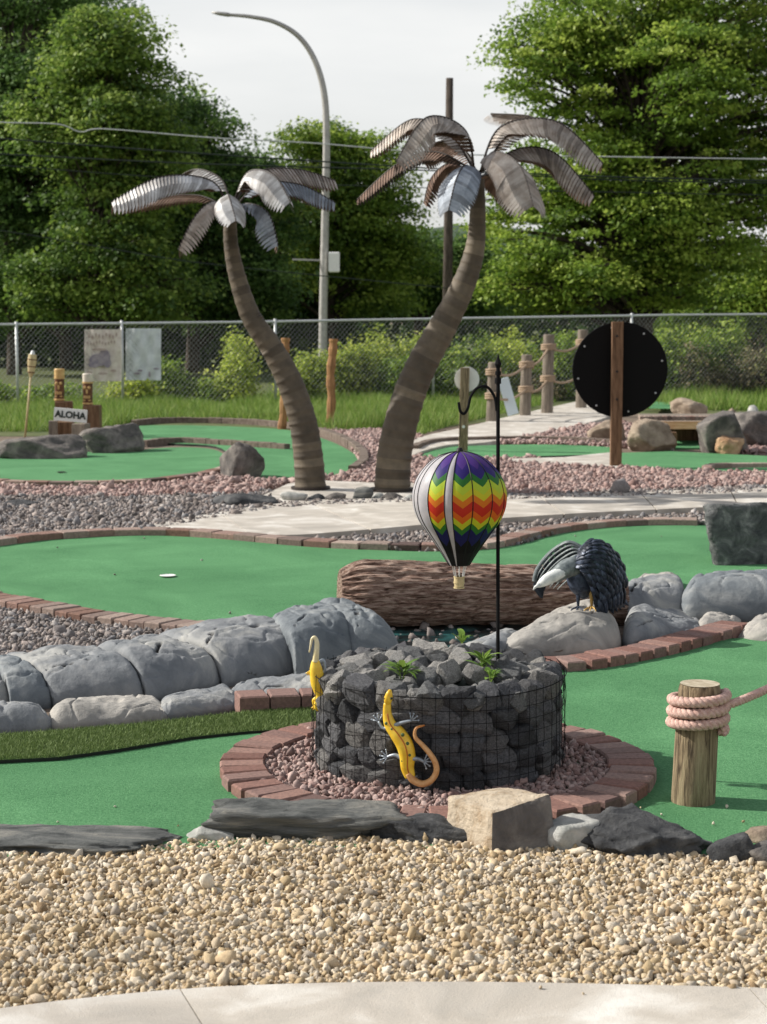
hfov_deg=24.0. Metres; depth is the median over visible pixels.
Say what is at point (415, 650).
stone
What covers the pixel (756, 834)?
boulder
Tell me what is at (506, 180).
metal palm
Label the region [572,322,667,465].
round sign
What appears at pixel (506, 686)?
stone
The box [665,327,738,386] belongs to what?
shrub
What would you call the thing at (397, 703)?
stone
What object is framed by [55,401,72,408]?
wood block
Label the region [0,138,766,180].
overhead cable
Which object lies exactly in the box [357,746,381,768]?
stone
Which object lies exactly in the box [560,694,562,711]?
stone
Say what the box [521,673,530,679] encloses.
stone
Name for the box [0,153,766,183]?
overhead cable
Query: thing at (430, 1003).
front path
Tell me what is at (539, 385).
dry weeds
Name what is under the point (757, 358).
shrub
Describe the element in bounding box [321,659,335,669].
stone
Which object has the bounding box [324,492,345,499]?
stone
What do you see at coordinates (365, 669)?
stone
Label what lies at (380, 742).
stone
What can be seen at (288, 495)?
stone
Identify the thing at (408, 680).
stone
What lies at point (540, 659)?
stone
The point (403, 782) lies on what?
stone
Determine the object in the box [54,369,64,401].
tiki totem
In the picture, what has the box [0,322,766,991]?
ground
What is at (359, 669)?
stone
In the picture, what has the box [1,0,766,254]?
sky
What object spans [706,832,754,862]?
boulder
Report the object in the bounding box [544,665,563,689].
stone
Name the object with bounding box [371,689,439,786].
lizard ornament
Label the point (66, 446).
boulder
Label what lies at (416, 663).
stone
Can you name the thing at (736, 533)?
boulder
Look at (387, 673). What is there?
stone
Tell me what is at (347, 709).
stone
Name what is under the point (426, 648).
stone
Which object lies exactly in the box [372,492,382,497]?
stone
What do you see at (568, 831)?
boulder
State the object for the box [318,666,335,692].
stone
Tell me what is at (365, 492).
stone
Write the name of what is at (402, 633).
pond
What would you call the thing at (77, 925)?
cream gravel
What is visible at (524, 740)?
stone
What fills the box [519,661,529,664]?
stone
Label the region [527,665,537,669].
stone
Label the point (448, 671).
stone
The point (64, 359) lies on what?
broadleaf tree
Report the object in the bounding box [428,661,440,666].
stone
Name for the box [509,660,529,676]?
stone
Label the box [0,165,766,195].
overhead cable
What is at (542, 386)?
fence rope
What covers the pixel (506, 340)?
shrub
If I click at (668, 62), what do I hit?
maple tree
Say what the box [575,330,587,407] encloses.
rope fence post
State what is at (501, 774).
stone
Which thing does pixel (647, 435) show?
boulder
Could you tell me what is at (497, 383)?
shepherd hook
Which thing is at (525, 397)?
rope fence post
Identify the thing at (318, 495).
stone
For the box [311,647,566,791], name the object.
wire basket planter
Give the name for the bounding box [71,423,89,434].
wood block
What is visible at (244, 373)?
shrub
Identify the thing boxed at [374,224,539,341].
broadleaf tree
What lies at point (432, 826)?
boulder
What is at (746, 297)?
broadleaf tree
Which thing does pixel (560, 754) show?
stone
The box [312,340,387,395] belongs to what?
shrub
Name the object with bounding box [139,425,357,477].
putting green
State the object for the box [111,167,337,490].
metal palm
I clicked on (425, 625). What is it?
pond gravel
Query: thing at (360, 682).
stone
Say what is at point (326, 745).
stone
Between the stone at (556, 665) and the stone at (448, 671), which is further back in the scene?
the stone at (556, 665)
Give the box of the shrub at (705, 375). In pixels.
[668,342,741,395]
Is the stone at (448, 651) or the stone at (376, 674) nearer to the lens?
the stone at (376, 674)
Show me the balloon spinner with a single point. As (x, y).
(459, 498)
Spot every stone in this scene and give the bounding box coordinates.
[2,499,39,506]
[280,491,307,499]
[306,493,324,498]
[313,725,324,750]
[316,695,325,715]
[317,748,335,771]
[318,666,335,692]
[318,713,329,737]
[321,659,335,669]
[322,735,339,759]
[323,687,340,701]
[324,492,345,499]
[324,699,341,722]
[326,669,350,690]
[327,721,347,746]
[328,759,346,777]
[333,686,344,704]
[333,743,360,765]
[335,662,357,671]
[337,699,359,723]
[339,653,372,664]
[339,763,373,783]
[340,650,356,658]
[342,673,376,712]
[345,721,371,748]
[353,486,373,498]
[353,664,372,672]
[354,659,372,665]
[355,647,371,653]
[357,707,383,732]
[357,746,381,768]
[360,668,373,672]
[361,669,385,680]
[368,768,400,786]
[369,730,395,756]
[370,652,388,668]
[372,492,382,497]
[376,660,402,677]
[376,680,406,711]
[376,748,417,776]
[381,492,402,497]
[385,650,395,657]
[385,675,396,681]
[387,646,396,650]
[387,682,407,692]
[388,650,415,662]
[389,678,403,682]
[392,709,421,729]
[392,726,430,754]
[395,644,408,647]
[397,646,421,656]
[397,773,422,789]
[400,655,423,676]
[402,677,416,684]
[403,688,443,714]
[404,688,417,709]
[407,683,418,689]
[412,638,433,655]
[412,666,437,687]
[412,673,423,686]
[414,753,444,774]
[415,655,427,666]
[416,680,443,708]
[418,706,460,733]
[423,768,462,792]
[426,653,447,664]
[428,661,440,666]
[429,642,447,649]
[429,733,461,755]
[434,649,444,653]
[435,675,442,685]
[436,658,461,685]
[437,685,444,690]
[441,685,475,716]
[442,647,451,656]
[442,750,483,774]
[448,647,472,668]
[452,643,468,651]
[457,732,485,754]
[459,711,492,734]
[461,663,491,684]
[461,771,484,791]
[463,689,485,709]
[467,702,484,711]
[468,643,503,660]
[475,657,495,665]
[476,682,500,712]
[479,649,492,655]
[481,744,516,773]
[481,770,517,787]
[482,727,508,753]
[488,707,519,729]
[491,655,509,669]
[493,664,521,683]
[496,680,522,706]
[500,677,519,682]
[502,648,524,660]
[502,723,537,747]
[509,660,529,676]
[510,691,526,713]
[510,744,537,766]
[513,765,538,784]
[517,706,542,725]
[518,679,546,707]
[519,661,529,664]
[520,649,542,662]
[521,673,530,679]
[523,668,553,675]
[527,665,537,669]
[528,670,561,700]
[530,656,545,662]
[532,720,555,743]
[534,661,562,669]
[534,758,550,775]
[536,741,553,762]
[539,662,562,672]
[540,698,555,721]
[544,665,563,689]
[547,716,560,735]
[551,755,560,770]
[552,733,560,754]
[553,691,560,713]
[557,748,565,760]
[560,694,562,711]
[747,405,758,410]
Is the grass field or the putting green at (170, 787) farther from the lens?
the grass field
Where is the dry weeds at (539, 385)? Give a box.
[514,369,567,400]
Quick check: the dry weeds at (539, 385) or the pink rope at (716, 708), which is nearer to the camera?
the pink rope at (716, 708)
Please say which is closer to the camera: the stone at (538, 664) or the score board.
the stone at (538, 664)
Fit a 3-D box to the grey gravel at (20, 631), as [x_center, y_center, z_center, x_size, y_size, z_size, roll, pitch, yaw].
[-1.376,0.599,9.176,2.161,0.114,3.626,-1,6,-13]
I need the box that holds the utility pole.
[443,78,452,355]
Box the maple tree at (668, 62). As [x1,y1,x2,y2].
[443,0,766,333]
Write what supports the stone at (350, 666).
in the wire basket planter
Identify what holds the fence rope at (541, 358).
attached to the rope fence post at (525, 397)
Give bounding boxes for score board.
[500,377,518,415]
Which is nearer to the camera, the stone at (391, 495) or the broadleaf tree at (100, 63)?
the stone at (391, 495)
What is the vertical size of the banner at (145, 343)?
0.923 m
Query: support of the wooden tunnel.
on the ground at (628, 418)
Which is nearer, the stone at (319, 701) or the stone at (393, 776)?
the stone at (393, 776)
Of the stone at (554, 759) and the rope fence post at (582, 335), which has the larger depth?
the rope fence post at (582, 335)
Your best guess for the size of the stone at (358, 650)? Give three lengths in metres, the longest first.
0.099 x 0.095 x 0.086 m
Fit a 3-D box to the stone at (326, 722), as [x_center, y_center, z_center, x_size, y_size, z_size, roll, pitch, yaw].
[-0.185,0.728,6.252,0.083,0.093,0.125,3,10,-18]
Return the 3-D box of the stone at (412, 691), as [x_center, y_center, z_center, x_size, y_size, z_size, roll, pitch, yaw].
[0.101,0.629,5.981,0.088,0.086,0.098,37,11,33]
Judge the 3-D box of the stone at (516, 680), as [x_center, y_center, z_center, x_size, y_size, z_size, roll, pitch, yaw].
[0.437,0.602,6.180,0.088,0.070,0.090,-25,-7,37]
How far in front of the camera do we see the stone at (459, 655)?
6.39 m
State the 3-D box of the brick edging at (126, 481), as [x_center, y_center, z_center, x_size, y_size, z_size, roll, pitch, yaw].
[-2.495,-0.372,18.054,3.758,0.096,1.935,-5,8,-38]
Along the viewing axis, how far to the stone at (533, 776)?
6.07 m
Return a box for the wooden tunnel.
[638,414,710,449]
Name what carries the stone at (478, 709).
in the wire basket planter
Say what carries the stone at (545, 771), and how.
in the wire basket planter
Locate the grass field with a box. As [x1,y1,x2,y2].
[0,324,766,435]
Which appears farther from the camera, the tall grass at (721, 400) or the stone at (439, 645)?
the tall grass at (721, 400)
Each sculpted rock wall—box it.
[0,597,397,732]
[465,569,766,655]
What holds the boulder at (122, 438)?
on the putting green at (155, 462)
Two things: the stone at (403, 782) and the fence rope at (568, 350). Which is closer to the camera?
the stone at (403, 782)
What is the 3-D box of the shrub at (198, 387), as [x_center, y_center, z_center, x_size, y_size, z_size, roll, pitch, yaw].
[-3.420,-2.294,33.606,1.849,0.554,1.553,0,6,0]
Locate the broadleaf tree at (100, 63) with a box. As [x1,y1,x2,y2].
[0,2,230,334]
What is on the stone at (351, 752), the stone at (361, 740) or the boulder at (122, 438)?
the stone at (361, 740)
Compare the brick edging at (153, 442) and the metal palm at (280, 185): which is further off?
the brick edging at (153, 442)
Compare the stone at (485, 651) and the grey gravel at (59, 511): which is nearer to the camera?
the stone at (485, 651)
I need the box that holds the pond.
[390,624,527,647]
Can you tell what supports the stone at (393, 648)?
on the stone
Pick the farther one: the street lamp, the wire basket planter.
the street lamp
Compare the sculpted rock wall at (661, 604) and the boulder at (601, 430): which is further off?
the boulder at (601, 430)
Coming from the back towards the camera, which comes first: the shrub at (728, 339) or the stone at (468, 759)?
the shrub at (728, 339)
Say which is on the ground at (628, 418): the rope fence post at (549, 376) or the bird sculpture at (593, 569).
the rope fence post at (549, 376)
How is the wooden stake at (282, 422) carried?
on the grass field
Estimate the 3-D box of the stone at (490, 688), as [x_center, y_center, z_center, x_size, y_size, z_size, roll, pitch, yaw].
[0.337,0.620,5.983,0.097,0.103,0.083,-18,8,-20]
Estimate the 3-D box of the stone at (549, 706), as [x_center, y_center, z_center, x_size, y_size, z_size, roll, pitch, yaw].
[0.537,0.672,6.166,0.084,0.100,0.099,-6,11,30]
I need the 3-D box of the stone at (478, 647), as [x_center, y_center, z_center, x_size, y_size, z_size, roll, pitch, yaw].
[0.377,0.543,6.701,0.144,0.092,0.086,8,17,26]
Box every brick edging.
[0,466,219,485]
[0,517,696,551]
[0,591,204,631]
[131,417,368,469]
[144,437,289,448]
[234,688,314,712]
[413,436,609,448]
[544,620,746,671]
[702,462,766,469]
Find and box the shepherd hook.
[457,355,500,659]
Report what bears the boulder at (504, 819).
on the putting green at (170, 787)
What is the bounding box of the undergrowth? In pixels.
[0,208,357,365]
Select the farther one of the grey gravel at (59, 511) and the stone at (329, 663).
the grey gravel at (59, 511)
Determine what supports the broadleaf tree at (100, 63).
on the grass field
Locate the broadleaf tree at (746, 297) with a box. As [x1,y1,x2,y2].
[653,246,766,359]
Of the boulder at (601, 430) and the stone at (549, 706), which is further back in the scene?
the boulder at (601, 430)
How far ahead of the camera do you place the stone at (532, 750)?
6.05 m
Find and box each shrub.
[0,379,15,402]
[3,380,82,402]
[95,374,174,399]
[146,352,193,398]
[167,374,246,402]
[197,325,267,401]
[269,344,355,398]
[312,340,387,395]
[345,321,403,394]
[364,351,443,396]
[389,327,440,388]
[428,336,483,398]
[451,328,518,392]
[479,325,525,388]
[488,338,560,393]
[513,327,577,397]
[655,325,725,392]
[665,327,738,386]
[672,317,766,391]
[742,349,766,391]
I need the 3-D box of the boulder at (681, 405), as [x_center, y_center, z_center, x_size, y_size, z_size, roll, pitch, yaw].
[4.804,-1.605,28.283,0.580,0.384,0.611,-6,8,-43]
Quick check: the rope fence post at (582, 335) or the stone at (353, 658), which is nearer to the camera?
the stone at (353, 658)
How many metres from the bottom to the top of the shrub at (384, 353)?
1.642 m
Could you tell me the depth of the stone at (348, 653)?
6.57 m
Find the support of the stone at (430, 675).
in the wire basket planter
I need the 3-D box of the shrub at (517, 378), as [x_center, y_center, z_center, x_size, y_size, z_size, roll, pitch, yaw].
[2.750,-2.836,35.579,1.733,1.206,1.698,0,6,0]
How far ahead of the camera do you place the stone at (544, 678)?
6.14 m
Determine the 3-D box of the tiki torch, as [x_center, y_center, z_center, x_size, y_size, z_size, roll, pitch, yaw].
[-4.698,-1.567,23.971,0.194,1.160,0.121,0,6,0]
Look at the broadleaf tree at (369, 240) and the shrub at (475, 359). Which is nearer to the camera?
the shrub at (475, 359)
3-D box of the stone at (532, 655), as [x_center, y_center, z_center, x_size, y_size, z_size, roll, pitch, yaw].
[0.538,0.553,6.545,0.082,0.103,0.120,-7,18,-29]
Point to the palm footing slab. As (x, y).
(347, 488)
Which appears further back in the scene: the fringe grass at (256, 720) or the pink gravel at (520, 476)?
the pink gravel at (520, 476)
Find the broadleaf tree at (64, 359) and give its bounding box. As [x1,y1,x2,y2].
[0,0,151,368]
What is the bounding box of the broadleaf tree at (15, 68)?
[0,0,119,374]
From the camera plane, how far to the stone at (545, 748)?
6.11 m
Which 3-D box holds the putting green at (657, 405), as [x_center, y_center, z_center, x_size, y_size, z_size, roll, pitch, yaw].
[4.836,-1.833,30.869,0.464,0.001,2.590,1,6,11]
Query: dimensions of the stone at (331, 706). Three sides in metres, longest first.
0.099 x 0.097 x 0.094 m
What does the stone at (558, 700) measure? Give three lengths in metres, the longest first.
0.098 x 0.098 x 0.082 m
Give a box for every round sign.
[454,367,478,450]
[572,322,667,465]
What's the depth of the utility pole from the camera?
38.12 m
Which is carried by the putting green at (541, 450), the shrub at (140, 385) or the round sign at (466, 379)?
the round sign at (466, 379)
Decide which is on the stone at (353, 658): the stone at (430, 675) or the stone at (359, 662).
the stone at (359, 662)
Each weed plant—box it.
[381,658,419,678]
[452,629,472,642]
[464,647,501,666]
[484,667,501,681]
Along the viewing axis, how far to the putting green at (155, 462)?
19.23 m
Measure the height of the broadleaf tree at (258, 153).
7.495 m
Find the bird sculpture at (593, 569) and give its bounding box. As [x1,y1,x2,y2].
[532,538,628,613]
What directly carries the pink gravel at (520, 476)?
on the ground at (628, 418)
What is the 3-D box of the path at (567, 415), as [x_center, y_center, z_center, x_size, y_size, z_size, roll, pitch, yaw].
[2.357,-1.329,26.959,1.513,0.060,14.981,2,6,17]
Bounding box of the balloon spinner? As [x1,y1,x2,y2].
[412,414,506,588]
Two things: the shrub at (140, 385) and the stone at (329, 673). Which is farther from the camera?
the shrub at (140, 385)
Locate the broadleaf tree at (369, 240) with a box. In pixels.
[216,115,458,355]
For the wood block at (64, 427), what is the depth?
23.32 m
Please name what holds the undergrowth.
on the grass field
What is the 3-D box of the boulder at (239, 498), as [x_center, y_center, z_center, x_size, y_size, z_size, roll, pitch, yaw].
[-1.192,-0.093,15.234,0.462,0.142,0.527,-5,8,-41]
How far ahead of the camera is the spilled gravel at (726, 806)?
5.66 m
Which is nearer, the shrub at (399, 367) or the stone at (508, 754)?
the stone at (508, 754)
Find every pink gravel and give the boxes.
[0,427,766,496]
[260,726,608,812]
[500,420,766,454]
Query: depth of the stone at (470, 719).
5.95 m
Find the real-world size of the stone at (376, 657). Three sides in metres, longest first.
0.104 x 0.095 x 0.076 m
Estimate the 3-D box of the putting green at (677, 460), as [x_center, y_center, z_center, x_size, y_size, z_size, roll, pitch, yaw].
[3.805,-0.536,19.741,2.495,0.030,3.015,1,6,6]
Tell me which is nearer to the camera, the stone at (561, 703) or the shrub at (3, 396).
the stone at (561, 703)
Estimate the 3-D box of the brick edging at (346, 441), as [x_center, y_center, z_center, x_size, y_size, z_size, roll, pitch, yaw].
[-1.190,-0.929,23.114,2.041,0.114,9.395,-3,7,-22]
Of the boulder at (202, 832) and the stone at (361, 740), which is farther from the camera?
the stone at (361, 740)
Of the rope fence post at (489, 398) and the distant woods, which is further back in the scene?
the distant woods
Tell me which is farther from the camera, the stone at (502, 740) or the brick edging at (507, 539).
the brick edging at (507, 539)
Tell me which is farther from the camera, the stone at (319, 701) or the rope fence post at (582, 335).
the rope fence post at (582, 335)
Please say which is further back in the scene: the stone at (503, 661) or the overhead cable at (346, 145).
the overhead cable at (346, 145)
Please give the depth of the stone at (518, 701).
5.99 m
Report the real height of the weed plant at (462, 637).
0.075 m
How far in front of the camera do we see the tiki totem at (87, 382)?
23.81 m
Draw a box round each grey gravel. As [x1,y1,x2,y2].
[0,478,766,551]
[0,605,169,654]
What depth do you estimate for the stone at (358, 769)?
6.06 m
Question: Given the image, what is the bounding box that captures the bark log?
[337,559,629,625]
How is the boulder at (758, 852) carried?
on the ground at (628, 418)
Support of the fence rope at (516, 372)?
attached to the rope fence post at (489, 398)
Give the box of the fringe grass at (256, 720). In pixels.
[0,706,315,759]
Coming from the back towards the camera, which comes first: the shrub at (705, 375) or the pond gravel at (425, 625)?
the shrub at (705, 375)
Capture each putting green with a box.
[0,447,222,480]
[0,525,766,620]
[0,638,766,856]
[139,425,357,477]
[422,444,609,457]
[622,451,766,470]
[648,401,669,408]
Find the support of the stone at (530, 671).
in the wire basket planter
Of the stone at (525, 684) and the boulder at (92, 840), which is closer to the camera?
the boulder at (92, 840)
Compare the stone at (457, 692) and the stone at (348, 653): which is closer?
the stone at (457, 692)
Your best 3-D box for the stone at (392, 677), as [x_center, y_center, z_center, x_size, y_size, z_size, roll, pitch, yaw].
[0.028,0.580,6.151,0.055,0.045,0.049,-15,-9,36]
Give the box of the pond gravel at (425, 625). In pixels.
[391,621,502,643]
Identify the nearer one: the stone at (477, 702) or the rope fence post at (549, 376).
the stone at (477, 702)
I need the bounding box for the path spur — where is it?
[512,452,616,467]
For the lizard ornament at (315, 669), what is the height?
0.267 m
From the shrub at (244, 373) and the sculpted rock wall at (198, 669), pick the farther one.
the shrub at (244, 373)
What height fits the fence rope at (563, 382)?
0.152 m
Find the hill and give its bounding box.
[417,225,731,321]
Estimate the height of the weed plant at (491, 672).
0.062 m
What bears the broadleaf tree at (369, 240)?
on the grass field
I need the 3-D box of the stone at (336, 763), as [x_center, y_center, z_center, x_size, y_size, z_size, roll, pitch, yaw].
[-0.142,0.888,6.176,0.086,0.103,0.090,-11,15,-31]
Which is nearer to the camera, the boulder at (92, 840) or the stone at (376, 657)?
the boulder at (92, 840)
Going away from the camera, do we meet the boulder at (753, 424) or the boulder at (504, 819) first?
the boulder at (504, 819)
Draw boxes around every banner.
[84,329,120,380]
[126,328,160,379]
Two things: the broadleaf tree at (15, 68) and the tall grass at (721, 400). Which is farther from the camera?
the broadleaf tree at (15, 68)
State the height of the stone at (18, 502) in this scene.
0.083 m
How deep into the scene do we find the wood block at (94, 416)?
23.81 m
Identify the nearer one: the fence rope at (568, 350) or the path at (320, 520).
the path at (320, 520)
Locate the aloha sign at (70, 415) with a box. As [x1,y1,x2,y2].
[53,407,87,422]
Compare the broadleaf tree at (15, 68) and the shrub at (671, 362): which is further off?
the broadleaf tree at (15, 68)
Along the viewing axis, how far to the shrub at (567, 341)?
35.17 m
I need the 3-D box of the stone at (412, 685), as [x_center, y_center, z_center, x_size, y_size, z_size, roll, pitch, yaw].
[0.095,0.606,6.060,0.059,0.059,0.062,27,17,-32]
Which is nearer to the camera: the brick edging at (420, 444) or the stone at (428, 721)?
the stone at (428, 721)
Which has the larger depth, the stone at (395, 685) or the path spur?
the path spur
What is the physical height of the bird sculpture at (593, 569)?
0.413 m
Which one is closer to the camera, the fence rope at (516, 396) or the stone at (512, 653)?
the stone at (512, 653)
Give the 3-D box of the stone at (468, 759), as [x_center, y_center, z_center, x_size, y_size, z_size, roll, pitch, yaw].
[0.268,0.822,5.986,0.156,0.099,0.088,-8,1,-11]
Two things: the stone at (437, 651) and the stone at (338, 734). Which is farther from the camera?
the stone at (437, 651)
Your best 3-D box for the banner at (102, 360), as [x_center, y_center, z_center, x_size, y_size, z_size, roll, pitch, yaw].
[-4.992,-2.782,32.010,0.672,0.918,0.152,0,6,0]
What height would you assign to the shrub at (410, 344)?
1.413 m
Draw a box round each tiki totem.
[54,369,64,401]
[82,373,92,404]
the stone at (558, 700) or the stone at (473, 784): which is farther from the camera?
the stone at (558, 700)
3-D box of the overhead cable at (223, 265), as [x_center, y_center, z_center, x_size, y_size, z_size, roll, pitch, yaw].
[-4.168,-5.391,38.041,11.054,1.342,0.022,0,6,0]
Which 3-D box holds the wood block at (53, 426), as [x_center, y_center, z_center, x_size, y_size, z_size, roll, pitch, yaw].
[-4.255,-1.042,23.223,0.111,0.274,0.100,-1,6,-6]
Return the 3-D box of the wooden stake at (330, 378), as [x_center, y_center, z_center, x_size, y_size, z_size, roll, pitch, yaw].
[-0.747,-1.824,25.753,0.197,1.298,0.136,0,6,0]
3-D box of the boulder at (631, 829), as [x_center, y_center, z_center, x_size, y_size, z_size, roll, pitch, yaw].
[0.779,0.969,5.405,0.454,0.157,0.258,0,6,0]
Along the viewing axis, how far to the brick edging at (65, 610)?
9.43 m
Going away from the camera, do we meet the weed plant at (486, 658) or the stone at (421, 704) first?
the stone at (421, 704)
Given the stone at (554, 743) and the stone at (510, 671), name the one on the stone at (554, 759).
the stone at (554, 743)
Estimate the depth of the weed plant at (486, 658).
6.24 m
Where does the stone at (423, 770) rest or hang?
on the stone at (403, 782)
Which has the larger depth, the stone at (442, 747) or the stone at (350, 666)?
the stone at (350, 666)
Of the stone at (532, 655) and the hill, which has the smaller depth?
the stone at (532, 655)
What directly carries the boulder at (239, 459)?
on the putting green at (279, 463)
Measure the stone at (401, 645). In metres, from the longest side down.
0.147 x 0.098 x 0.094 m
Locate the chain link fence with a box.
[0,313,766,402]
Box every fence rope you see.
[500,389,525,400]
[501,365,526,376]
[533,380,547,391]
[534,349,548,364]
[556,344,578,351]
[556,379,572,383]
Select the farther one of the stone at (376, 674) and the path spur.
the path spur
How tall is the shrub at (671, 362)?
1.461 m
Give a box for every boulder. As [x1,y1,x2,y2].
[0,434,87,458]
[0,824,182,856]
[79,423,144,452]
[186,826,233,839]
[201,797,414,839]
[213,493,277,505]
[219,442,264,476]
[370,813,466,843]
[447,788,553,850]
[547,813,599,850]
[581,803,712,858]
[587,420,625,439]
[627,418,675,451]
[670,397,707,413]
[696,410,747,452]
[703,502,766,564]
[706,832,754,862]
[715,435,744,453]
[735,411,766,445]
[745,826,766,843]
[749,840,766,861]
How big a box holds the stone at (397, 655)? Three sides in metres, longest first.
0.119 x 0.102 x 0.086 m
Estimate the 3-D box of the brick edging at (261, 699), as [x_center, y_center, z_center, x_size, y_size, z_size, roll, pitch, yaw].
[-0.405,0.773,7.297,0.383,0.093,0.148,-1,6,-11]
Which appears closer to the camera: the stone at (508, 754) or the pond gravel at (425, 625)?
the stone at (508, 754)
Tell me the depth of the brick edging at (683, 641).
8.45 m
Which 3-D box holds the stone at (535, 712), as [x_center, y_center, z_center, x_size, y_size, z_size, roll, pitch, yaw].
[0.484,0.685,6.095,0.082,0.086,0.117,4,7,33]
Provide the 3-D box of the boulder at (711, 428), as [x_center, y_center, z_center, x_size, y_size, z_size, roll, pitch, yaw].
[3.983,-0.926,21.232,0.641,0.552,0.604,0,6,0]
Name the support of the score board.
hanging from the fence rope at (516, 372)
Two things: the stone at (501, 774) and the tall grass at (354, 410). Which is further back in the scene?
the tall grass at (354, 410)
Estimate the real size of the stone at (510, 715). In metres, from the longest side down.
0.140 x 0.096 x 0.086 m
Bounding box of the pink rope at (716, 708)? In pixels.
[665,685,766,736]
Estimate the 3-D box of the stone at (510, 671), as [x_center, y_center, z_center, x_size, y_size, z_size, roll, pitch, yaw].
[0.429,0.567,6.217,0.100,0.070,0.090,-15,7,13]
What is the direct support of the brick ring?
on the putting green at (170, 787)
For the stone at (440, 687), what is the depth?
6.03 m
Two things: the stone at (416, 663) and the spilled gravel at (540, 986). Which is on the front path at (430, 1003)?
the spilled gravel at (540, 986)
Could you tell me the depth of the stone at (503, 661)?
6.27 m
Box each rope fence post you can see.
[485,362,501,421]
[518,354,533,414]
[540,334,556,412]
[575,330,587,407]
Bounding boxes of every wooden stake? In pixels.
[278,338,289,428]
[325,339,337,421]
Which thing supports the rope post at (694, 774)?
on the putting green at (170, 787)
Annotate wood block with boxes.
[48,420,57,434]
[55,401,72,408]
[58,421,74,434]
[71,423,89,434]
[83,405,101,428]
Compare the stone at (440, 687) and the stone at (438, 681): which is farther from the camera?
the stone at (438, 681)
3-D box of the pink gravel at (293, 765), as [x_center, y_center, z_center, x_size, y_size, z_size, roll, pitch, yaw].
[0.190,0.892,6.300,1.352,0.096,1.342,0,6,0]
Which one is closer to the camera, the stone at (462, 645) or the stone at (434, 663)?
the stone at (434, 663)
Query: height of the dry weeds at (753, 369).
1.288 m
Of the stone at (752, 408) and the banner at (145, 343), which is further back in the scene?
the banner at (145, 343)
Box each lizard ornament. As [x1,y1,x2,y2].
[306,636,325,710]
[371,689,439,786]
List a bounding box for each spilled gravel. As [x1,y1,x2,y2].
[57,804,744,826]
[107,963,766,994]
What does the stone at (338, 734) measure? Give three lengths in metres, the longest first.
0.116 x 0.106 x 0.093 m
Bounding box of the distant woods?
[28,227,766,354]
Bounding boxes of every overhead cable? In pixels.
[0,122,766,159]
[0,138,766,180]
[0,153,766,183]
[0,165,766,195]
[0,230,447,288]
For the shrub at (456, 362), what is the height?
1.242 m
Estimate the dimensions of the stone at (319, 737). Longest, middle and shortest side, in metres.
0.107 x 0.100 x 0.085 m
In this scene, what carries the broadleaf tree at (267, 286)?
on the grass field
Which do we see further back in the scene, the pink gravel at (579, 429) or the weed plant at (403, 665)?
the pink gravel at (579, 429)
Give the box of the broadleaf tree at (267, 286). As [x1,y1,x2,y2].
[130,77,320,372]
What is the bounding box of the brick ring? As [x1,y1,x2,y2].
[220,721,656,818]
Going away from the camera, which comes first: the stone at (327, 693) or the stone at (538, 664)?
the stone at (327, 693)
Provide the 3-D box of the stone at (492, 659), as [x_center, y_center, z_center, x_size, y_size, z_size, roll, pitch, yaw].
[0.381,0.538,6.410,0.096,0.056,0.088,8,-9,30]
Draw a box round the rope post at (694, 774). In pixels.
[671,679,720,806]
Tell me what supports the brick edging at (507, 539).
on the putting green at (224, 577)
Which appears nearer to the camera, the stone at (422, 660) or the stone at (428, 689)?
the stone at (428, 689)
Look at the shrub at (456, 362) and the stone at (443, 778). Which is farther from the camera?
the shrub at (456, 362)
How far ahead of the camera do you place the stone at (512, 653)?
6.61 m
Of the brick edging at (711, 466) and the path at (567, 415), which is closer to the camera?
the brick edging at (711, 466)
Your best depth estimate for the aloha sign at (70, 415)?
22.89 m
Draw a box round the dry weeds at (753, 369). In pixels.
[710,333,766,392]
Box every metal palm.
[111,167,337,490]
[356,113,602,491]
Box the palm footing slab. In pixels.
[264,481,413,501]
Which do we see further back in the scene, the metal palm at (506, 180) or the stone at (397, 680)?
the metal palm at (506, 180)
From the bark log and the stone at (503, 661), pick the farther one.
the bark log
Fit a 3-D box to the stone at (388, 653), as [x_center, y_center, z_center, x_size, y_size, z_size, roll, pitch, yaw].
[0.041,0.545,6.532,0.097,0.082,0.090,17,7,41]
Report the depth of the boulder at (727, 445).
20.86 m
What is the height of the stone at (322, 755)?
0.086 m
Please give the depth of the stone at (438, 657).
6.41 m
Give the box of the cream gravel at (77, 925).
[0,832,766,1007]
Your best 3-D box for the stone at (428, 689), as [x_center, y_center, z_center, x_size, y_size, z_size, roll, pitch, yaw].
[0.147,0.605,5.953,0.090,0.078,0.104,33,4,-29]
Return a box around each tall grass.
[0,384,562,433]
[647,379,766,410]
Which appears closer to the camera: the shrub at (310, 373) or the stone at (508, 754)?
the stone at (508, 754)
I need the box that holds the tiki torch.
[24,350,36,436]
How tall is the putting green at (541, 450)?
0.030 m
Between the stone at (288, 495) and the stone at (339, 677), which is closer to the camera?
the stone at (339, 677)
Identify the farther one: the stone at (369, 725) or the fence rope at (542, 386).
the fence rope at (542, 386)
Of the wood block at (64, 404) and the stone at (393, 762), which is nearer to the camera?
the stone at (393, 762)
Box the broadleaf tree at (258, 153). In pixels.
[221,141,364,355]
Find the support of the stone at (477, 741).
in the wire basket planter
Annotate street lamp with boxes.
[212,11,339,359]
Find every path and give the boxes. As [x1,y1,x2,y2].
[0,982,766,1023]
[154,487,766,537]
[412,402,609,454]
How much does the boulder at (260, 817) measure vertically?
0.142 m
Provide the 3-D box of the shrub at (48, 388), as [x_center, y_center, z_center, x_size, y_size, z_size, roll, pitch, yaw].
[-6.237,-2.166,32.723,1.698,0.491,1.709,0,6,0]
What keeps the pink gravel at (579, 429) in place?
on the ground at (628, 418)
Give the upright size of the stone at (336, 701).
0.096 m
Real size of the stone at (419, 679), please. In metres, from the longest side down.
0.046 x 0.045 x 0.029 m

